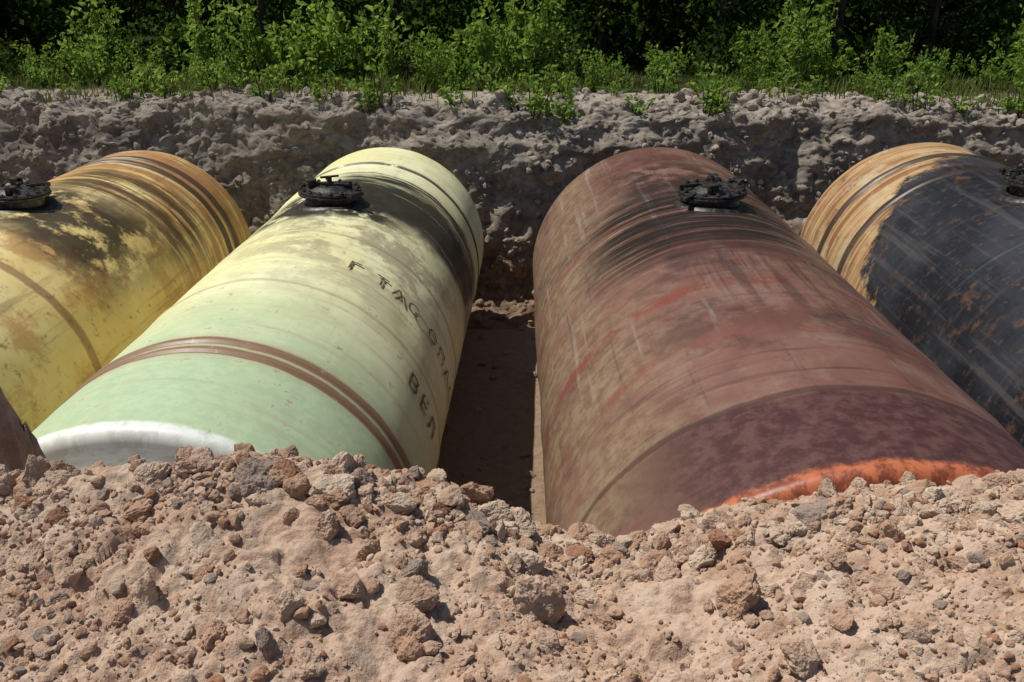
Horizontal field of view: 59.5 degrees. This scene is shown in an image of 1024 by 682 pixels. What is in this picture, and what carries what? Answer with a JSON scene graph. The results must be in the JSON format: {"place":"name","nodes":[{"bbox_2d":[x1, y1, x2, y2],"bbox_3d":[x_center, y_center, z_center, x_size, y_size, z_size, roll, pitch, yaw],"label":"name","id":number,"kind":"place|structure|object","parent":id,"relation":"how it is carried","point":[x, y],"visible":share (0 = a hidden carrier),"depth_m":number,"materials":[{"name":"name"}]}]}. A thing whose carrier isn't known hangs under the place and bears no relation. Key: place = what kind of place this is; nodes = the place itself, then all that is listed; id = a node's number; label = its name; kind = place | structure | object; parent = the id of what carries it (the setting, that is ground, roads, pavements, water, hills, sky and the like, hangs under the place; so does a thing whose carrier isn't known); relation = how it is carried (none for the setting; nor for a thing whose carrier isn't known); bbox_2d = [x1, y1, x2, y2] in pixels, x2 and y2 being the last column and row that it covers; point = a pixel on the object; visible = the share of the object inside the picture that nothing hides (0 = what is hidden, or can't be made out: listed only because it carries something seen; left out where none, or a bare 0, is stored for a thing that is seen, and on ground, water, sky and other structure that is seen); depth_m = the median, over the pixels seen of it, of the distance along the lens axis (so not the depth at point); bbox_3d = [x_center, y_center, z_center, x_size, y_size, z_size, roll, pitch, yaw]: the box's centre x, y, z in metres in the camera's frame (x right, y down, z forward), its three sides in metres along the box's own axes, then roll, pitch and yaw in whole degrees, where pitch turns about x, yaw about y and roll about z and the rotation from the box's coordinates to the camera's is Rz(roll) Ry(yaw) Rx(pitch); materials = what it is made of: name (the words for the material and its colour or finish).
{"place":"outdoors","nodes":[
{"label":"outdoors","id":0,"kind":"place"},
{"bbox_2d":[0,4,1023,681],"bbox_3d":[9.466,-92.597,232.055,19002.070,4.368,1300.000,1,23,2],"label":"ground","id":1,"kind":"structure","parent":0,"point":[508,402],"depth_m":3.57,"materials":[{"name":"soil"}]},
{"bbox_2d":[0,72,10,90],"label":"weed plant","id":2,"kind":"object","parent":1,"relation":"on","point":[2,85],"visible":0.95,"depth_m":16.43,"materials":[{"name":"green plant"}]},
{"bbox_2d":[18,65,49,87],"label":"weed plant","id":3,"kind":"object","parent":1,"relation":"on","point":[32,71],"visible":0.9,"depth_m":17.39,"materials":[{"name":"green plant"}]},
{"bbox_2d":[9,35,61,82],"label":"shrub","id":4,"kind":"object","parent":1,"relation":"on","point":[45,62],"visible":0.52,"depth_m":17.91,"materials":[{"name":"green plant"}]},
{"bbox_2d":[31,66,57,86],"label":"weed plant","id":5,"kind":"object","parent":1,"relation":"on","point":[47,70],"visible":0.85,"depth_m":17.48,"materials":[{"name":"green plant"}]},
{"bbox_2d":[38,59,63,85],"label":"weed plant","id":6,"kind":"object","parent":1,"relation":"on","point":[56,67],"visible":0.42,"depth_m":17.88,"materials":[{"name":"green plant"}]},
{"bbox_2d":[6,0,122,59],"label":"deciduous tree","id":7,"kind":"object","parent":1,"relation":"on","point":[57,9],"visible":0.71,"depth_m":21.52,"materials":[{"name":"green plant"}]},
{"bbox_2d":[54,55,88,83],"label":"weed plant","id":8,"kind":"object","parent":1,"relation":"on","point":[64,59],"visible":0.57,"depth_m":17.60,"materials":[{"name":"green plant"}]},
{"bbox_2d":[57,0,123,76],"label":"shrub","id":9,"kind":"object","parent":1,"relation":"on","point":[96,18],"visible":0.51,"depth_m":18.59,"materials":[{"name":"green plant"}]},
{"bbox_2d":[51,32,136,84],"bbox_3d":[-8.236,-5.606,17.776,1.172,1.065,1.345,15,27,31],"label":"shrub","id":10,"kind":"object","parent":1,"relation":"on","point":[99,63],"visible":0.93,"depth_m":17.64,"materials":[{"name":"green plant"}]},
{"bbox_2d":[107,74,137,101],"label":"weed plant","id":11,"kind":"object","parent":1,"relation":"on","point":[117,84],"visible":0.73,"depth_m":15.96,"materials":[{"name":"green plant"}]},
{"bbox_2d":[0,150,250,431],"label":"fuel storage tank","id":12,"kind":"object","parent":1,"relation":"on","point":[106,260],"visible":0.66,"depth_m":10.65,"materials":[{"name":"yellow metal"}]},
{"bbox_2d":[111,74,141,99],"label":"weed plant","id":13,"kind":"object","parent":1,"relation":"on","point":[131,92],"visible":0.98,"depth_m":15.95,"materials":[{"name":"green plant"}]},
{"bbox_2d":[122,62,157,92],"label":"weed plant","id":14,"kind":"object","parent":1,"relation":"on","point":[139,69],"visible":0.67,"depth_m":16.67,"materials":[{"name":"green plant"}]},
{"bbox_2d":[125,45,164,84],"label":"shrub","id":15,"kind":"object","parent":1,"relation":"on","point":[138,60],"visible":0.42,"depth_m":17.59,"materials":[{"name":"green plant"}]},
{"bbox_2d":[142,62,180,98],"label":"weed plant","id":16,"kind":"object","parent":1,"relation":"on","point":[159,73],"visible":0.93,"depth_m":16.26,"materials":[{"name":"green plant"}]},
{"bbox_2d":[160,0,232,75],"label":"shrub","id":17,"kind":"object","parent":1,"relation":"on","point":[197,48],"visible":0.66,"depth_m":17.61,"materials":[{"name":"green plant"}]},
{"bbox_2d":[109,0,294,62],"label":"deciduous tree","id":18,"kind":"object","parent":1,"relation":"on","point":[170,4],"visible":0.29,"depth_m":22.63,"materials":[{"name":"green plant"}]},
{"bbox_2d":[188,53,227,89],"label":"shrub","id":19,"kind":"object","parent":1,"relation":"on","point":[193,72],"visible":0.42,"depth_m":16.70,"materials":[{"name":"green plant"}]},
{"bbox_2d":[195,59,231,90],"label":"weed plant","id":20,"kind":"object","parent":1,"relation":"on","point":[217,71],"visible":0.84,"depth_m":16.04,"materials":[{"name":"green plant"}]},
{"bbox_2d":[199,37,253,82],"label":"shrub","id":21,"kind":"object","parent":1,"relation":"on","point":[233,61],"visible":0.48,"depth_m":17.35,"materials":[{"name":"green plant"}]},
{"bbox_2d":[225,59,252,82],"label":"weed plant","id":22,"kind":"object","parent":1,"relation":"on","point":[241,66],"visible":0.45,"depth_m":17.25,"materials":[{"name":"green plant"}]},
{"bbox_2d":[223,73,256,89],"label":"weed plant","id":23,"kind":"object","parent":1,"relation":"on","point":[228,77],"visible":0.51,"depth_m":16.25,"materials":[{"name":"green plant"}]},
{"bbox_2d":[32,147,483,475],"bbox_3d":[-2.253,0.024,10.725,3.232,3.543,10.200,1,23,2],"label":"fuel storage tank","id":24,"kind":"object","parent":1,"relation":"on","point":[326,312],"visible":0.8,"depth_m":7.90,"materials":[{"name":"green metal"}]},
{"bbox_2d":[248,70,278,100],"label":"weed plant","id":25,"kind":"object","parent":1,"relation":"on","point":[262,91],"visible":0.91,"depth_m":15.75,"materials":[{"name":"green plant"}]},
{"bbox_2d":[223,0,305,83],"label":"shrub","id":26,"kind":"object","parent":1,"relation":"on","point":[264,52],"visible":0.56,"depth_m":17.42,"materials":[{"name":"green plant"}]},
{"bbox_2d":[262,61,291,89],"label":"weed plant","id":27,"kind":"object","parent":1,"relation":"on","point":[283,68],"visible":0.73,"depth_m":16.50,"materials":[{"name":"green plant"}]},
{"bbox_2d":[278,71,312,89],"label":"weed plant","id":28,"kind":"object","parent":1,"relation":"on","point":[304,78],"visible":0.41,"depth_m":16.91,"materials":[{"name":"green plant"}]},
{"bbox_2d":[242,0,364,49],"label":"deciduous tree","id":29,"kind":"object","parent":1,"relation":"on","point":[262,9],"visible":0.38,"depth_m":20.05,"materials":[{"name":"green plant"}]},
{"bbox_2d":[265,17,358,82],"bbox_3d":[-3.858,-5.628,17.609,1.794,1.435,1.472,-15,27,-32],"label":"shrub","id":30,"kind":"object","parent":1,"relation":"on","point":[303,65],"visible":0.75,"depth_m":17.33,"materials":[{"name":"green plant"}]},
{"bbox_2d":[306,72,330,91],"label":"weed plant","id":31,"kind":"object","parent":1,"relation":"on","point":[324,84],"visible":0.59,"depth_m":16.27,"materials":[{"name":"green plant"}]},
{"bbox_2d":[308,83,334,101],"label":"weed plant","id":32,"kind":"object","parent":1,"relation":"on","point":[316,93],"visible":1,"depth_m":15.70,"materials":[{"name":"green plant"}]},
{"bbox_2d":[289,0,384,71],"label":"shrub","id":33,"kind":"object","parent":1,"relation":"on","point":[331,3],"visible":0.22,"depth_m":18.03,"materials":[{"name":"green plant"}]},
{"bbox_2d":[335,73,370,90],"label":"weed plant","id":34,"kind":"object","parent":1,"relation":"on","point":[353,82],"visible":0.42,"depth_m":16.47,"materials":[{"name":"green plant"}]},
{"bbox_2d":[311,0,410,83],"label":"shrub","id":35,"kind":"object","parent":1,"relation":"on","point":[358,63],"visible":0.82,"depth_m":17.57,"materials":[{"name":"green plant"}]},
{"bbox_2d":[356,88,380,113],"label":"weed plant","id":36,"kind":"object","parent":1,"relation":"on","point":[361,106],"visible":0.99,"depth_m":15.58,"materials":[{"name":"green plant"}]},
{"bbox_2d":[359,64,404,109],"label":"weed plant","id":37,"kind":"object","parent":1,"relation":"on","point":[392,90],"visible":0.91,"depth_m":15.59,"materials":[{"name":"green plant"}]},
{"bbox_2d":[365,25,412,81],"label":"shrub","id":38,"kind":"object","parent":1,"relation":"on","point":[388,60],"visible":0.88,"depth_m":17.50,"materials":[{"name":"green plant"}]},
{"bbox_2d":[340,0,464,72],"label":"deciduous tree","id":39,"kind":"object","parent":1,"relation":"on","point":[400,7],"visible":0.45,"depth_m":19.91,"materials":[{"name":"green plant"}]},
{"bbox_2d":[408,32,448,91],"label":"shrub","id":40,"kind":"object","parent":1,"relation":"on","point":[434,71],"visible":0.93,"depth_m":16.57,"materials":[{"name":"green plant"}]},
{"bbox_2d":[411,25,475,85],"bbox_3d":[-1.306,-5.470,17.411,1.177,1.237,1.435,15,27,32],"label":"shrub","id":41,"kind":"object","parent":1,"relation":"on","point":[456,58],"visible":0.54,"depth_m":17.41,"materials":[{"name":"green plant"}]},
{"bbox_2d":[439,86,467,106],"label":"weed plant","id":42,"kind":"object","parent":1,"relation":"on","point":[448,97],"visible":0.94,"depth_m":15.55,"materials":[{"name":"green plant"}]},
{"bbox_2d":[448,74,472,89],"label":"weed plant","id":43,"kind":"object","parent":1,"relation":"on","point":[469,84],"visible":0.62,"depth_m":16.93,"materials":[{"name":"green plant"}]},
{"bbox_2d":[383,0,556,57],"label":"deciduous tree","id":44,"kind":"object","parent":1,"relation":"on","point":[500,12],"visible":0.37,"depth_m":21.11,"materials":[{"name":"green plant"}]},
{"bbox_2d":[463,58,500,90],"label":"weed plant","id":45,"kind":"object","parent":1,"relation":"on","point":[475,68],"visible":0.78,"depth_m":16.75,"materials":[{"name":"green plant"}]},
{"bbox_2d":[483,74,502,92],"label":"weed plant","id":46,"kind":"object","parent":1,"relation":"on","point":[494,88],"visible":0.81,"depth_m":16.37,"materials":[{"name":"green plant"}]},
{"bbox_2d":[448,0,543,82],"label":"shrub","id":47,"kind":"object","parent":1,"relation":"on","point":[483,46],"visible":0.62,"depth_m":17.36,"materials":[{"name":"green plant"}]},
{"bbox_2d":[0,0,1023,70],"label":"forest","id":48,"kind":"object","parent":1,"relation":"on","point":[670,22],"visible":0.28,"depth_m":22.81,"materials":[{"name":"green plant"}]},
{"bbox_2d":[0,83,1023,507],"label":"pit rubble","id":49,"kind":"object","parent":1,"relation":"on","point":[678,95],"visible":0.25,"depth_m":15.58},
{"bbox_2d":[0,0,1023,81],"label":"undergrowth","id":50,"kind":"object","parent":1,"relation":"on","point":[725,59],"visible":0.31,"depth_m":19.51,"materials":[{"name":"green plant"}]},
{"bbox_2d":[0,68,1023,115],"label":"grass","id":51,"kind":"structure","parent":1,"relation":"on","point":[836,86],"depth_m":16.56,"materials":[{"name":"green plant"}]},
{"bbox_2d":[0,431,1023,681],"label":"dirt clods","id":52,"kind":"object","parent":1,"relation":"on","point":[536,601],"visible":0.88,"depth_m":3.23,"materials":[{"name":"brown soil"}]},
{"bbox_2d":[503,72,527,91],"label":"weed plant","id":53,"kind":"object","parent":1,"relation":"on","point":[513,81],"visible":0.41,"depth_m":16.69,"materials":[{"name":"green plant"}]},
{"bbox_2d":[497,83,543,112],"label":"weed plant","id":54,"kind":"object","parent":1,"relation":"on","point":[508,92],"visible":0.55,"depth_m":15.54,"materials":[{"name":"green plant"}]},
{"bbox_2d":[483,0,565,85],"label":"shrub","id":55,"kind":"object","parent":1,"relation":"on","point":[526,64],"visible":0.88,"depth_m":17.20,"materials":[{"name":"green plant"}]},
{"bbox_2d":[520,72,554,119],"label":"weed plant","id":56,"kind":"object","parent":1,"relation":"on","point":[532,82],"visible":0.88,"depth_m":15.29,"materials":[{"name":"green plant"}]},
{"bbox_2d":[526,69,555,92],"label":"weed plant","id":57,"kind":"object","parent":1,"relation":"on","point":[544,77],"visible":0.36,"depth_m":16.36,"materials":[{"name":"green plant"}]},
{"bbox_2d":[534,90,575,124],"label":"weed plant","id":58,"kind":"object","parent":1,"relation":"on","point":[569,114],"visible":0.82,"depth_m":15.39,"materials":[{"name":"green plant"}]},
{"bbox_2d":[534,22,583,80],"bbox_3d":[0.862,-5.641,17.718,1.050,1.264,0.941,4,23,9],"label":"shrub","id":59,"kind":"object","parent":1,"relation":"on","point":[567,66],"visible":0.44,"depth_m":17.64,"materials":[{"name":"green plant"}]},
{"bbox_2d":[544,64,578,96],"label":"weed plant","id":60,"kind":"object","parent":1,"relation":"on","point":[553,73],"visible":0.84,"depth_m":15.86,"materials":[{"name":"green plant"}]},
{"bbox_2d":[552,70,574,90],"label":"weed plant","id":61,"kind":"object","parent":1,"relation":"on","point":[569,74],"visible":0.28,"depth_m":16.40,"materials":[{"name":"green plant"}]},
{"bbox_2d":[551,99,580,117],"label":"weed plant","id":62,"kind":"object","parent":1,"relation":"on","point":[558,109],"visible":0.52,"depth_m":15.41,"materials":[{"name":"green plant"}]},
{"bbox_2d":[579,48,612,92],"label":"shrub","id":63,"kind":"object","parent":1,"relation":"on","point":[591,73],"visible":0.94,"depth_m":16.66,"materials":[{"name":"green plant"}]},
{"bbox_2d":[593,50,628,85],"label":"shrub","id":64,"kind":"object","parent":1,"relation":"on","point":[617,67],"visible":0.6,"depth_m":17.94,"materials":[{"name":"green plant"}]},
{"bbox_2d":[610,71,634,90],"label":"weed plant","id":65,"kind":"object","parent":1,"relation":"on","point":[625,82],"visible":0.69,"depth_m":16.88,"materials":[{"name":"green plant"}]},
{"bbox_2d":[579,0,670,69],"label":"deciduous tree","id":66,"kind":"object","parent":1,"relation":"on","point":[603,37],"visible":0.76,"depth_m":21.20,"materials":[{"name":"green plant"}]},
{"bbox_2d":[626,98,655,115],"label":"weed plant","id":67,"kind":"object","parent":1,"relation":"on","point":[636,108],"visible":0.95,"depth_m":15.61,"materials":[{"name":"green plant"}]},
{"bbox_2d":[644,61,680,93],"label":"weed plant","id":68,"kind":"object","parent":1,"relation":"on","point":[660,82],"visible":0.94,"depth_m":16.50,"materials":[{"name":"green plant"}]},
{"bbox_2d":[644,41,694,81],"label":"shrub","id":69,"kind":"object","parent":1,"relation":"on","point":[656,59],"visible":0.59,"depth_m":18.36,"materials":[{"name":"green plant"}]},
{"bbox_2d":[685,75,720,95],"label":"weed plant","id":70,"kind":"object","parent":1,"relation":"on","point":[695,87],"visible":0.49,"depth_m":15.83,"materials":[{"name":"green plant"}]},
{"bbox_2d":[693,61,728,80],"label":"weed plant","id":71,"kind":"object","parent":1,"relation":"on","point":[702,67],"visible":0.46,"depth_m":17.34,"materials":[{"name":"green plant"}]},
{"bbox_2d":[695,72,731,116],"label":"weed plant","id":72,"kind":"object","parent":1,"relation":"on","point":[706,83],"visible":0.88,"depth_m":15.37,"materials":[{"name":"green plant"}]},
{"bbox_2d":[704,85,741,110],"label":"weed plant","id":73,"kind":"object","parent":1,"relation":"on","point":[737,87],"visible":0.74,"depth_m":15.46,"materials":[{"name":"green plant"}]},
{"bbox_2d":[673,0,820,70],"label":"deciduous tree","id":74,"kind":"object","parent":1,"relation":"on","point":[737,15],"visible":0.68,"depth_m":19.87,"materials":[{"name":"green plant"}]},
{"bbox_2d":[729,20,793,86],"bbox_3d":[4.788,-5.550,17.389,1.113,1.346,0.979,11,25,25],"label":"shrub","id":75,"kind":"object","parent":1,"relation":"on","point":[765,69],"visible":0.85,"depth_m":17.36,"materials":[{"name":"green plant"}]},
{"bbox_2d":[533,147,1023,536],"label":"fuel storage tank","id":76,"kind":"object","parent":1,"relation":"on","point":[709,333],"visible":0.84,"depth_m":6.25,"materials":[{"name":"metal"}]},
{"bbox_2d":[766,73,802,92],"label":"weed plant","id":77,"kind":"object","parent":1,"relation":"on","point":[772,82],"visible":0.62,"depth_m":16.41,"materials":[{"name":"green plant"}]},
{"bbox_2d":[758,0,838,79],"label":"shrub","id":78,"kind":"object","parent":1,"relation":"on","point":[788,13],"visible":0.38,"depth_m":17.89,"materials":[{"name":"green plant"}]},
{"bbox_2d":[740,0,860,56],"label":"deciduous tree","id":79,"kind":"object","parent":1,"relation":"on","point":[839,22],"visible":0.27,"depth_m":20.69,"materials":[{"name":"green plant"}]},
{"bbox_2d":[764,5,837,89],"bbox_3d":[5.564,-5.607,17.173,1.076,1.617,1.200,-13,26,-28],"label":"shrub","id":80,"kind":"object","parent":1,"relation":"on","point":[798,47],"visible":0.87,"depth_m":17.00,"materials":[{"name":"green plant"}]},
{"bbox_2d":[787,72,817,94],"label":"weed plant","id":81,"kind":"object","parent":1,"relation":"on","point":[806,84],"visible":0.58,"depth_m":16.25,"materials":[{"name":"green plant"}]},
{"bbox_2d":[804,28,862,89],"bbox_3d":[6.105,-5.458,17.501,1.202,1.225,1.036,-13,26,-28],"label":"shrub","id":82,"kind":"object","parent":1,"relation":"on","point":[830,70],"visible":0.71,"depth_m":17.35,"materials":[{"name":"green plant"}]},
{"bbox_2d":[848,66,882,92],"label":"shrub","id":83,"kind":"object","parent":1,"relation":"on","point":[873,79],"visible":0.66,"depth_m":16.47,"materials":[{"name":"green plant"}]},
{"bbox_2d":[865,83,885,99],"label":"weed plant","id":84,"kind":"object","parent":1,"relation":"on","point":[871,95],"visible":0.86,"depth_m":15.77,"materials":[{"name":"green plant"}]},
{"bbox_2d":[873,75,903,100],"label":"weed plant","id":85,"kind":"object","parent":1,"relation":"on","point":[884,96],"visible":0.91,"depth_m":15.55,"materials":[{"name":"green plant"}]},
{"bbox_2d":[863,24,914,83],"bbox_3d":[7.353,-5.553,17.523,0.807,1.214,0.900,-1,23,-3],"label":"shrub","id":86,"kind":"object","parent":1,"relation":"on","point":[878,58],"visible":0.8,"depth_m":17.41,"materials":[{"name":"green plant"}]},
{"bbox_2d":[884,67,920,93],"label":"weed plant","id":87,"kind":"object","parent":1,"relation":"on","point":[915,69],"visible":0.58,"depth_m":16.12,"materials":[{"name":"green plant"}]},
{"bbox_2d":[893,60,929,81],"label":"weed plant","id":88,"kind":"object","parent":1,"relation":"on","point":[924,66],"visible":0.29,"depth_m":17.10,"materials":[{"name":"green plant"}]},
{"bbox_2d":[800,142,1023,446],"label":"fuel storage tank","id":89,"kind":"object","parent":1,"relation":"on","point":[920,246],"visible":0.62,"depth_m":9.75,"materials":[{"name":"metal"}]},
{"bbox_2d":[898,71,940,111],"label":"weed plant","id":90,"kind":"object","parent":1,"relation":"on","point":[905,96],"visible":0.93,"depth_m":15.44,"materials":[{"name":"green plant"}]},
{"bbox_2d":[901,61,937,93],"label":"weed plant","id":91,"kind":"object","parent":1,"relation":"on","point":[912,65],"visible":0.56,"depth_m":16.11,"materials":[{"name":"green plant"}]},
{"bbox_2d":[823,0,1023,66],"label":"deciduous tree","id":92,"kind":"object","parent":1,"relation":"on","point":[929,36],"visible":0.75,"depth_m":20.53,"materials":[{"name":"green plant"}]},
{"bbox_2d":[913,45,970,88],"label":"shrub","id":93,"kind":"object","parent":1,"relation":"on","point":[934,65],"visible":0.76,"depth_m":17.32,"materials":[{"name":"green plant"}]},
{"bbox_2d":[948,96,982,117],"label":"weed plant","id":94,"kind":"object","parent":1,"relation":"on","point":[961,108],"visible":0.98,"depth_m":15.49,"materials":[{"name":"green plant"}]},
{"bbox_2d":[968,54,1008,89],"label":"shrub","id":95,"kind":"object","parent":1,"relation":"on","point":[989,71],"visible":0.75,"depth_m":17.31,"materials":[{"name":"green plant"}]},
{"bbox_2d":[962,0,1023,64],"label":"deciduous tree","id":96,"kind":"object","parent":1,"relation":"on","point":[1013,1],"visible":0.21,"depth_m":21.66,"materials":[{"name":"green plant"}]},
{"bbox_2d":[987,19,1023,83],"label":"shrub","id":97,"kind":"object","parent":1,"relation":"on","point":[1009,61],"visible":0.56,"depth_m":18.22,"materials":[{"name":"green plant"}]},
{"bbox_2d":[997,95,1015,110],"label":"weed plant","id":98,"kind":"object","parent":1,"relation":"on","point":[1007,101],"visible":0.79,"depth_m":15.49,"materials":[{"name":"green plant"}]},
{"bbox_2d":[1000,94,1023,113],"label":"weed plant","id":99,"kind":"object","parent":1,"relation":"on","point":[1015,107],"visible":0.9,"depth_m":15.50,"materials":[{"name":"green plant"}]},
{"bbox_2d":[1012,80,1023,117],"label":"weed plant","id":100,"kind":"object","parent":1,"relation":"on","point":[1021,110],"visible":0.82,"depth_m":15.37,"materials":[{"name":"green plant"}]},
{"bbox_2d":[1014,4,1023,85],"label":"shrub","id":101,"kind":"object","parent":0,"point":[1021,51],"visible":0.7,"depth_m":16.79,"materials":[{"name":"green plant"}]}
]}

